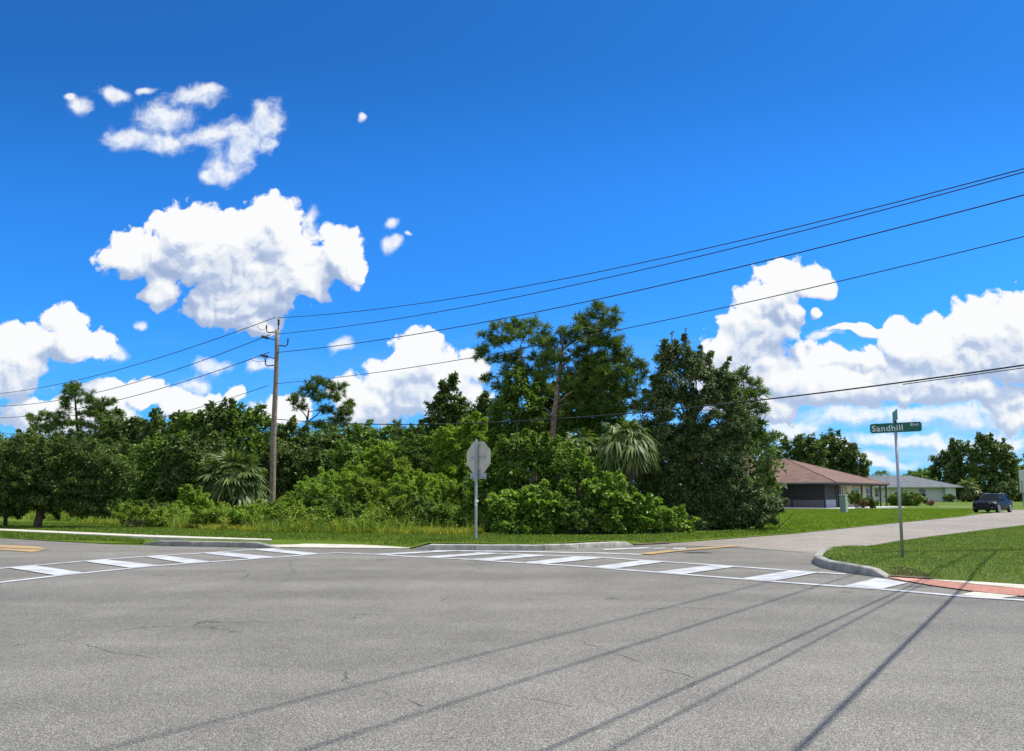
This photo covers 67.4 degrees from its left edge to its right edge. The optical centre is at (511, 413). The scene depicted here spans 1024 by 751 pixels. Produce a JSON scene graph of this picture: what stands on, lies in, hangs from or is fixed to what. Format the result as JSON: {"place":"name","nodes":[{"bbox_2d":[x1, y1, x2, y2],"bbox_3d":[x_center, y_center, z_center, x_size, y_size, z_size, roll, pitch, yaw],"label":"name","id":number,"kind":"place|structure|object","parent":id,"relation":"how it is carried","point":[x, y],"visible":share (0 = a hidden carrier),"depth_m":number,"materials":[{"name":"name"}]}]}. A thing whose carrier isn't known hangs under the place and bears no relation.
{"place":"outdoors","nodes":[
{"label":"outdoors","id":0,"kind":"place"},
{"bbox_2d":[0,530,145,542],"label":"kerbside grass","id":1,"kind":"structure","parent":0,"point":[34,535],"depth_m":23.86,"materials":[{"name":"green plant"}]},
{"bbox_2d":[0,529,271,541],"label":"sidewalk","id":2,"kind":"structure","parent":0,"point":[159,537],"depth_m":23.30,"materials":[{"name":"concrete"}]},
{"bbox_2d":[1,506,491,535],"bbox_3d":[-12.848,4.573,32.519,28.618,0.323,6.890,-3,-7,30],"label":"tall grass","id":3,"kind":"structure","parent":0,"point":[443,530],"depth_m":25.95,"materials":[{"name":"green plant"}]},
{"bbox_2d":[0,516,959,547],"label":"grass verge","id":4,"kind":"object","parent":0,"point":[284,541],"depth_m":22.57,"materials":[{"name":"green plant"}]},
{"bbox_2d":[0,427,142,526],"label":"oak tree","id":5,"kind":"object","parent":4,"relation":"on","point":[77,493],"visible":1,"depth_m":29.73,"materials":[{"name":"green plant"}]},
{"bbox_2d":[91,435,152,501],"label":"broadleaf tree","id":6,"kind":"object","parent":4,"relation":"on","point":[126,449],"visible":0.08,"depth_m":41.73,"materials":[{"name":"green plant"}]},
{"bbox_2d":[113,503,173,526],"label":"shrub","id":7,"kind":"object","parent":4,"relation":"on","point":[148,516],"visible":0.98,"depth_m":29.95,"materials":[{"name":"green plant"}]},
{"bbox_2d":[113,431,196,506],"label":"broadleaf tree","id":8,"kind":"object","parent":4,"relation":"on","point":[146,482],"visible":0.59,"depth_m":40.19,"materials":[{"name":"green plant"}]},
{"bbox_2d":[150,431,223,507],"bbox_3d":[-16.612,3.203,39.672,3.821,4.712,2.235,0,-6,0],"label":"broadleaf tree","id":9,"kind":"object","parent":4,"relation":"on","point":[195,454],"visible":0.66,"depth_m":39.49,"materials":[{"name":"green plant"}]},
{"bbox_2d":[167,484,214,513],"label":"shrub","id":10,"kind":"object","parent":4,"relation":"on","point":[189,496],"visible":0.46,"depth_m":36.50,"materials":[{"name":"green plant"}]},
{"bbox_2d":[188,503,241,527],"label":"shrub","id":11,"kind":"object","parent":4,"relation":"on","point":[203,514],"visible":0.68,"depth_m":28.91,"materials":[{"name":"green plant"}]},
{"bbox_2d":[194,430,268,504],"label":"broadleaf tree","id":12,"kind":"object","parent":4,"relation":"on","point":[217,442],"visible":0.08,"depth_m":45.76,"materials":[{"name":"green plant"}]},
{"bbox_2d":[193,445,272,507],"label":"cabbage palm","id":13,"kind":"object","parent":4,"relation":"on","point":[233,487],"visible":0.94,"depth_m":38.22,"materials":[{"name":"green plant"}]},
{"bbox_2d":[30,499,457,532],"bbox_3d":[-19.338,5.431,43.473,48.884,1.397,15.114,-5,-8,37],"label":"weed patch","id":14,"kind":"object","parent":4,"relation":"on","point":[319,518],"visible":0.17,"depth_m":26.32,"materials":[{"name":"green plant"}]},
{"bbox_2d":[225,503,267,527],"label":"shrub","id":15,"kind":"object","parent":4,"relation":"on","point":[234,515],"visible":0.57,"depth_m":27.94,"materials":[{"name":"green plant"}]},
{"bbox_2d":[260,319,288,506],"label":"utility pole","id":16,"kind":"object","parent":4,"relation":"on","point":[272,486],"visible":0.99,"depth_m":44.15,"materials":[{"name":"brown wood"}]},
{"bbox_2d":[276,364,1023,424],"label":"telephone cable","id":17,"kind":"object","parent":16,"relation":"attached to","point":[696,406],"visible":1,"depth_m":25.78,"materials":[{"name":"black rubber"}]},
{"bbox_2d":[277,236,1023,383],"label":"neutral cable","id":18,"kind":"object","parent":16,"relation":"attached to","point":[696,313],"visible":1,"depth_m":26.04,"materials":[{"name":"black metal"}]},
{"bbox_2d":[278,168,1023,317],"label":"power cable","id":19,"kind":"object","parent":16,"relation":"attached to","point":[699,249],"visible":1,"depth_m":26.13,"materials":[{"name":"black rubber"}]},
{"bbox_2d":[255,431,310,500],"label":"broadleaf tree","id":20,"kind":"object","parent":4,"relation":"on","point":[284,481],"visible":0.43,"depth_m":47.21,"materials":[{"name":"green plant"}]},
{"bbox_2d":[263,496,320,526],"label":"shrub","id":21,"kind":"object","parent":4,"relation":"on","point":[269,512],"visible":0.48,"depth_m":27.50,"materials":[{"name":"green plant"}]},
{"bbox_2d":[289,444,337,484],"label":"broadleaf tree","id":22,"kind":"object","parent":4,"relation":"on","point":[315,456],"visible":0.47,"depth_m":47.27,"materials":[{"name":"green plant"}]},
{"bbox_2d":[290,475,352,515],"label":"shrub","id":23,"kind":"object","parent":4,"relation":"on","point":[317,495],"visible":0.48,"depth_m":29.44,"materials":[{"name":"green plant"}]},
{"bbox_2d":[309,466,345,493],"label":"shrub","id":24,"kind":"object","parent":4,"relation":"on","point":[329,476],"visible":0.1,"depth_m":33.15,"materials":[{"name":"green plant"}]},
{"bbox_2d":[309,494,372,527],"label":"shrub","id":25,"kind":"object","parent":4,"relation":"on","point":[341,509],"visible":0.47,"depth_m":27.31,"materials":[{"name":"green plant"}]},
{"bbox_2d":[327,438,364,473],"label":"broadleaf tree","id":26,"kind":"object","parent":4,"relation":"on","point":[347,451],"visible":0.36,"depth_m":40.51,"materials":[{"name":"green plant"}]},
{"bbox_2d":[332,455,394,500],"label":"shrub","id":27,"kind":"object","parent":4,"relation":"on","point":[357,467],"visible":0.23,"depth_m":32.59,"materials":[{"name":"green plant"}]},
{"bbox_2d":[337,473,390,512],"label":"shrub","id":28,"kind":"object","parent":4,"relation":"on","point":[356,489],"visible":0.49,"depth_m":29.07,"materials":[{"name":"green plant"}]},
{"bbox_2d":[362,440,404,472],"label":"shrub","id":29,"kind":"object","parent":4,"relation":"on","point":[371,451],"visible":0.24,"depth_m":34.73,"materials":[{"name":"green plant"}]},
{"bbox_2d":[366,494,413,524],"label":"shrub","id":30,"kind":"object","parent":4,"relation":"on","point":[393,503],"visible":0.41,"depth_m":27.31,"materials":[{"name":"green plant"}]},
{"bbox_2d":[368,450,420,492],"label":"shrub","id":31,"kind":"object","parent":4,"relation":"on","point":[388,463],"visible":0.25,"depth_m":32.59,"materials":[{"name":"green plant"}]},
{"bbox_2d":[376,471,440,515],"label":"shrub","id":32,"kind":"object","parent":4,"relation":"on","point":[398,485],"visible":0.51,"depth_m":28.66,"materials":[{"name":"green plant"}]},
{"bbox_2d":[390,431,459,493],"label":"broadleaf tree","id":33,"kind":"object","parent":4,"relation":"on","point":[412,450],"visible":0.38,"depth_m":34.56,"materials":[{"name":"green plant"}]},
{"bbox_2d":[399,488,458,526],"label":"shrub","id":34,"kind":"object","parent":4,"relation":"on","point":[421,507],"visible":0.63,"depth_m":27.10,"materials":[{"name":"green plant"}]},
{"bbox_2d":[408,472,459,525],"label":"shrub","id":35,"kind":"object","parent":4,"relation":"on","point":[442,477],"visible":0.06,"depth_m":31.62,"materials":[{"name":"green plant"}]},
{"bbox_2d":[418,370,472,467],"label":"broadleaf tree","id":36,"kind":"object","parent":4,"relation":"on","point":[454,411],"visible":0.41,"depth_m":43.91,"materials":[{"name":"green plant"}]},
{"bbox_2d":[425,409,488,485],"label":"broadleaf tree","id":37,"kind":"object","parent":4,"relation":"on","point":[452,443],"visible":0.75,"depth_m":33.59,"materials":[{"name":"green plant"}]},
{"bbox_2d":[438,476,482,513],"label":"shrub","id":38,"kind":"object","parent":4,"relation":"on","point":[450,488],"visible":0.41,"depth_m":30.48,"materials":[{"name":"green plant"}]},
{"bbox_2d":[442,508,500,531],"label":"shrub","id":39,"kind":"object","parent":4,"relation":"on","point":[461,515],"visible":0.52,"depth_m":26.53,"materials":[{"name":"green plant"}]},
{"bbox_2d":[467,439,490,539],"bbox_3d":[-1.005,2.198,21.981,0.924,2.944,0.141,-5,-8,40],"label":"stop sign","id":40,"kind":"object","parent":4,"relation":"on","point":[478,458],"visible":0.98,"depth_m":22.04,"materials":[{"name":"metal"}]},
{"bbox_2d":[458,389,506,506],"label":"broadleaf tree","id":41,"kind":"object","parent":4,"relation":"on","point":[484,402],"visible":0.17,"depth_m":42.05,"materials":[{"name":"green plant"}]},
{"bbox_2d":[459,448,525,530],"bbox_3d":[-0.564,2.902,28.217,2.873,3.628,1.606,0,-6,0],"label":"leafy shrub","id":42,"kind":"object","parent":4,"relation":"on","point":[488,483],"visible":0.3,"depth_m":28.03,"materials":[{"name":"green plant"}]},
{"bbox_2d":[471,314,565,522],"bbox_3d":[0.336,0.118,36.145,4.742,10.107,2.452,0,-6,0],"label":"pine tree","id":43,"kind":"object","parent":4,"relation":"on","point":[514,328],"visible":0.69,"depth_m":36.31,"materials":[{"name":"green plant"}]},
{"bbox_2d":[483,360,559,452],"bbox_3d":[0.365,1.248,35.375,4.211,7.742,1.848,0,-6,0],"label":"broadleaf tree","id":44,"kind":"object","parent":4,"relation":"on","point":[529,409],"visible":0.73,"depth_m":35.26,"materials":[{"name":"green plant"}]},
{"bbox_2d":[485,479,566,534],"bbox_3d":[0.449,3.311,25.404,2.802,2.386,1.967,0,-6,0],"label":"leafy shrub","id":45,"kind":"object","parent":4,"relation":"on","point":[526,517],"visible":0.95,"depth_m":25.01,"materials":[{"name":"green plant"}]},
{"bbox_2d":[492,428,578,520],"bbox_3d":[0.887,2.347,27.205,3.223,3.806,1.756,0,-6,0],"label":"leafy shrub","id":46,"kind":"object","parent":4,"relation":"on","point":[530,455],"visible":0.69,"depth_m":27.01,"materials":[{"name":"green plant"}]},
{"bbox_2d":[525,375,576,433],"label":"broadleaf tree","id":47,"kind":"object","parent":4,"relation":"on","point":[548,404],"visible":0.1,"depth_m":37.83,"materials":[{"name":"green plant"}]},
{"bbox_2d":[539,487,612,533],"bbox_3d":[2.144,3.442,25.351,2.904,2.065,1.476,0,-6,0],"label":"leafy shrub","id":48,"kind":"object","parent":4,"relation":"on","point":[574,513],"visible":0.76,"depth_m":25.14,"materials":[{"name":"green plant"}]},
{"bbox_2d":[559,427,603,498],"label":"cabbage palm","id":49,"kind":"object","parent":4,"relation":"on","point":[587,435],"visible":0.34,"depth_m":30.15,"materials":[{"name":"green plant"}]},
{"bbox_2d":[546,440,623,532],"bbox_3d":[2.539,2.522,26.521,2.992,3.310,2.026,0,-6,0],"label":"leafy shrub","id":50,"kind":"object","parent":4,"relation":"on","point":[583,467],"visible":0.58,"depth_m":26.54,"materials":[{"name":"green plant"}]},
{"bbox_2d":[532,299,651,492],"bbox_3d":[3.590,-0.153,34.131,5.302,10.221,2.482,2,-6,-14],"label":"pine tree","id":51,"kind":"object","parent":4,"relation":"on","point":[618,355],"visible":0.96,"depth_m":34.24,"materials":[{"name":"green plant"}]},
{"bbox_2d":[551,357,632,475],"bbox_3d":[3.950,1.088,35.371,4.337,8.028,1.755,0,-6,0],"label":"broadleaf tree","id":52,"kind":"object","parent":4,"relation":"on","point":[563,426],"visible":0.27,"depth_m":35.18,"materials":[{"name":"green plant"}]},
{"bbox_2d":[578,468,648,533],"bbox_3d":[3.438,3.119,25.621,2.508,2.716,1.646,0,-6,0],"label":"leafy shrub","id":53,"kind":"object","parent":4,"relation":"on","point":[609,497],"visible":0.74,"depth_m":25.43,"materials":[{"name":"green plant"}]},
{"bbox_2d":[595,418,662,529],"bbox_3d":[4.161,2.191,27.461,2.546,4.150,2.879,0,-6,0],"label":"cabbage palm","id":54,"kind":"object","parent":4,"relation":"on","point":[630,456],"visible":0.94,"depth_m":27.02,"materials":[{"name":"green plant"}]},
{"bbox_2d":[611,484,692,533],"bbox_3d":[4.943,3.314,25.798,3.111,1.898,1.588,1,-6,-11],"label":"leafy shrub","id":55,"kind":"object","parent":4,"relation":"on","point":[646,519],"visible":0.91,"depth_m":25.43,"materials":[{"name":"green plant"}]},
{"bbox_2d":[654,513,700,532],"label":"leafy shrub","id":56,"kind":"object","parent":4,"relation":"on","point":[687,526],"visible":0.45,"depth_m":26.11,"materials":[{"name":"green plant"}]},
{"bbox_2d":[631,328,760,530],"bbox_3d":[6.879,0.776,28.812,5.134,8.261,2.276,0,-6,0],"label":"broadleaf tree","id":57,"kind":"object","parent":4,"relation":"on","point":[686,435],"visible":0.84,"depth_m":28.57,"materials":[{"name":"green plant"}]},
{"bbox_2d":[711,364,780,513],"bbox_3d":[10.716,1.339,35.589,3.266,7.562,1.973,-3,-7,26],"label":"broadleaf tree","id":58,"kind":"object","parent":4,"relation":"on","point":[750,392],"visible":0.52,"depth_m":35.58,"materials":[{"name":"green plant"}]},
{"bbox_2d":[714,474,789,529],"bbox_3d":[8.762,3.286,28.200,2.822,2.257,1.692,3,-7,-25],"label":"shrub","id":59,"kind":"object","parent":4,"relation":"on","point":[764,506],"visible":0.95,"depth_m":27.97,"materials":[{"name":"green plant"}]},
{"bbox_2d":[766,508,972,532],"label":"side lawn grass","id":60,"kind":"structure","parent":4,"relation":"on","point":[801,520],"depth_m":43.09,"materials":[{"name":"green plant"}]},
{"bbox_2d":[0,538,1023,750],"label":"road","id":61,"kind":"structure","parent":0,"point":[247,655],"depth_m":6.72,"materials":[{"name":"grey asphalt"}]},
{"bbox_2d":[143,540,280,547],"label":"curb","id":62,"kind":"structure","parent":61,"relation":"on","point":[213,544],"depth_m":20.74,"materials":[{"name":"concrete"}]},
{"bbox_2d":[0,545,735,553],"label":"yellow centre markings","id":63,"kind":"object","parent":61,"relation":"on","point":[31,549],"visible":1,"depth_m":19.81,"materials":[{"name":"paint"}]},
{"bbox_2d":[9,547,906,588],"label":"crosswalk stripes","id":64,"kind":"object","parent":61,"relation":"on","point":[878,583],"visible":1,"depth_m":15.32,"materials":[{"name":"white paint"}]},
{"bbox_2d":[0,548,1023,600],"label":"crosswalk lines","id":65,"kind":"object","parent":61,"relation":"on","point":[538,563],"visible":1,"depth_m":14.94,"materials":[{"name":"white paint"}]},
{"bbox_2d":[414,542,632,549],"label":"curb","id":66,"kind":"structure","parent":61,"relation":"on","point":[586,545],"depth_m":19.54,"materials":[{"name":"concrete"}]},
{"bbox_2d":[814,548,891,577],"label":"curb","id":67,"kind":"structure","parent":61,"relation":"on","point":[820,560],"depth_m":13.91,"materials":[{"name":"concrete"}]},
{"bbox_2d":[891,577,1023,595],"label":"tactile paving","id":68,"kind":"structure","parent":61,"relation":"on","point":[991,589],"depth_m":11.54,"materials":[{"name":"red concrete"}]},
{"bbox_2d":[934,579,1023,587],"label":"paving strip","id":69,"kind":"object","parent":61,"relation":"on","point":[1003,584],"visible":1,"depth_m":11.94,"materials":[{"name":"concrete"}]},
{"bbox_2d":[0,497,1023,548],"bbox_3d":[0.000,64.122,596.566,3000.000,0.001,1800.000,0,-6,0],"label":"ground","id":70,"kind":"structure","parent":0,"point":[958,504],"depth_m":64.60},
{"bbox_2d":[23,407,72,495],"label":"pine tree","id":71,"kind":"object","parent":70,"relation":"on","point":[55,423],"visible":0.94,"depth_m":62.08,"materials":[{"name":"green plant"}]},
{"bbox_2d":[55,379,126,439],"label":"pine tree","id":72,"kind":"object","parent":70,"relation":"on","point":[71,389],"visible":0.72,"depth_m":61.90,"materials":[{"name":"green plant"}]},
{"bbox_2d":[89,406,155,455],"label":"broadleaf tree","id":73,"kind":"object","parent":70,"relation":"on","point":[117,429],"visible":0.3,"depth_m":55.48,"materials":[{"name":"green plant"}]},
{"bbox_2d":[133,406,176,471],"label":"broadleaf tree","id":74,"kind":"object","parent":70,"relation":"on","point":[149,429],"visible":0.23,"depth_m":54.53,"materials":[{"name":"green plant"}]},
{"bbox_2d":[162,409,210,482],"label":"broadleaf tree","id":75,"kind":"object","parent":70,"relation":"on","point":[184,425],"visible":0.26,"depth_m":53.45,"materials":[{"name":"green plant"}]},
{"bbox_2d":[186,397,249,453],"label":"broadleaf tree","id":76,"kind":"object","parent":70,"relation":"on","point":[216,418],"visible":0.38,"depth_m":53.39,"materials":[{"name":"green plant"}]},
{"bbox_2d":[220,402,279,501],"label":"broadleaf tree","id":77,"kind":"object","parent":70,"relation":"on","point":[254,421],"visible":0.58,"depth_m":53.43,"materials":[{"name":"green plant"}]},
{"bbox_2d":[263,414,319,489],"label":"broadleaf tree","id":78,"kind":"object","parent":70,"relation":"on","point":[299,436],"visible":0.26,"depth_m":54.56,"materials":[{"name":"green plant"}]},
{"bbox_2d":[285,374,356,435],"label":"pine tree","id":79,"kind":"object","parent":70,"relation":"on","point":[343,410],"visible":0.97,"depth_m":60.33,"materials":[{"name":"green plant"}]},
{"bbox_2d":[293,431,355,484],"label":"broadleaf tree","id":80,"kind":"object","parent":70,"relation":"on","point":[328,440],"visible":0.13,"depth_m":55.41,"materials":[{"name":"green plant"}]},
{"bbox_2d":[273,544,409,548],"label":"curb ramp","id":81,"kind":"structure","parent":70,"relation":"on","point":[327,546],"depth_m":20.39,"materials":[{"name":"concrete"}]},
{"bbox_2d":[333,419,393,463],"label":"broadleaf tree","id":82,"kind":"object","parent":70,"relation":"on","point":[360,435],"visible":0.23,"depth_m":54.64,"materials":[{"name":"green plant"}]},
{"bbox_2d":[0,417,788,508],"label":"woods","id":83,"kind":"object","parent":70,"relation":"on","point":[762,464],"visible":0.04,"depth_m":71.59,"materials":[{"name":"green plant"}]},
{"bbox_2d":[390,422,425,456],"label":"broadleaf tree","id":84,"kind":"object","parent":70,"relation":"on","point":[418,429],"visible":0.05,"depth_m":53.57,"materials":[{"name":"green plant"}]},
{"bbox_2d":[774,435,804,460],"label":"oak tree","id":85,"kind":"object","parent":70,"relation":"on","point":[789,452],"visible":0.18,"depth_m":111.19,"materials":[{"name":"green plant"}]},
{"bbox_2d":[793,432,830,467],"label":"oak tree","id":86,"kind":"object","parent":70,"relation":"on","point":[810,455],"visible":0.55,"depth_m":109.21,"materials":[{"name":"green plant"}]},
{"bbox_2d":[815,427,851,470],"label":"oak tree","id":87,"kind":"object","parent":70,"relation":"on","point":[834,448],"visible":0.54,"depth_m":113.08,"materials":[{"name":"green plant"}]},
{"bbox_2d":[838,442,872,477],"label":"oak tree","id":88,"kind":"object","parent":70,"relation":"on","point":[850,460],"visible":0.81,"depth_m":111.31,"materials":[{"name":"green plant"}]},
{"bbox_2d":[883,489,924,505],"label":"garden shrub","id":89,"kind":"object","parent":70,"relation":"on","point":[912,498],"visible":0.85,"depth_m":96.80,"materials":[{"name":"green plant"}]},
{"bbox_2d":[927,446,964,482],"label":"oak tree","id":90,"kind":"object","parent":70,"relation":"on","point":[941,461],"visible":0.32,"depth_m":163.92,"materials":[{"name":"green plant"}]},
{"bbox_2d":[941,437,987,501],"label":"oak tree","id":91,"kind":"object","parent":70,"relation":"on","point":[950,475],"visible":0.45,"depth_m":158.94,"materials":[{"name":"green plant"}]},
{"bbox_2d":[955,477,982,501],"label":"cabbage palm","id":92,"kind":"object","parent":70,"relation":"on","point":[965,492],"visible":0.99,"depth_m":148.47,"materials":[{"name":"green plant"}]},
{"bbox_2d":[963,431,1023,501],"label":"oak tree","id":93,"kind":"object","parent":70,"relation":"on","point":[999,452],"visible":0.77,"depth_m":153.34,"materials":[{"name":"green plant"}]},
{"bbox_2d":[995,479,1020,498],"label":"garden shrub","id":94,"kind":"object","parent":70,"relation":"on","point":[1008,491],"visible":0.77,"depth_m":87.34,"materials":[{"name":"green plant"}]},
{"bbox_2d":[0,0,1023,490],"label":"sky","id":95,"kind":"structure","parent":0,"point":[176,175],"materials":[{"name":"blue"}]},
{"bbox_2d":[707,458,904,508],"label":"brown roof house","id":96,"kind":"structure","parent":0,"point":[810,486],"depth_m":76.50,"materials":[{"name":"beige paint"}]},
{"bbox_2d":[634,510,1023,553],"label":"side street","id":97,"kind":"structure","parent":0,"point":[811,542],"depth_m":27.01,"materials":[{"name":"grey asphalt"}]},
{"bbox_2d":[972,493,1012,512],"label":"suv car","id":98,"kind":"object","parent":97,"relation":"on","point":[997,503],"visible":1,"depth_m":60.34,"materials":[{"name":"blue paint"}]},
{"bbox_2d":[866,475,962,501],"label":"grey roof house","id":99,"kind":"structure","parent":0,"point":[934,490],"depth_m":149.28,"materials":[{"name":"green paint"}]},
{"bbox_2d":[822,525,1023,583],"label":"grass verge","id":100,"kind":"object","parent":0,"point":[964,578],"depth_m":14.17,"materials":[{"name":"green plant"}]},
{"bbox_2d":[870,409,921,556],"bbox_3d":[8.002,1.448,15.902,0.600,3.048,0.773,3,-7,-28],"label":"street name sign","id":101,"kind":"object","parent":100,"relation":"on","point":[895,427],"visible":1,"depth_m":15.93,"materials":[{"name":"metal"}]},
{"bbox_3d":[14.550,-2.624,19.079,1.400,12.013,0.361,0,-6,0],"label":"utility pole","id":102,"kind":"object","parent":100,"relation":"on","visible":0},
{"bbox_2d":[278,194,1023,352],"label":"power cable","id":103,"kind":"object","parent":102,"relation":"attached to","point":[701,275],"visible":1,"depth_m":26.02,"materials":[{"name":"black rubber"}]},
{"bbox_2d":[280,171,1023,333],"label":"power cable","id":104,"kind":"object","parent":102,"relation":"attached to","point":[697,256],"visible":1,"depth_m":26.18,"materials":[{"name":"black rubber"}]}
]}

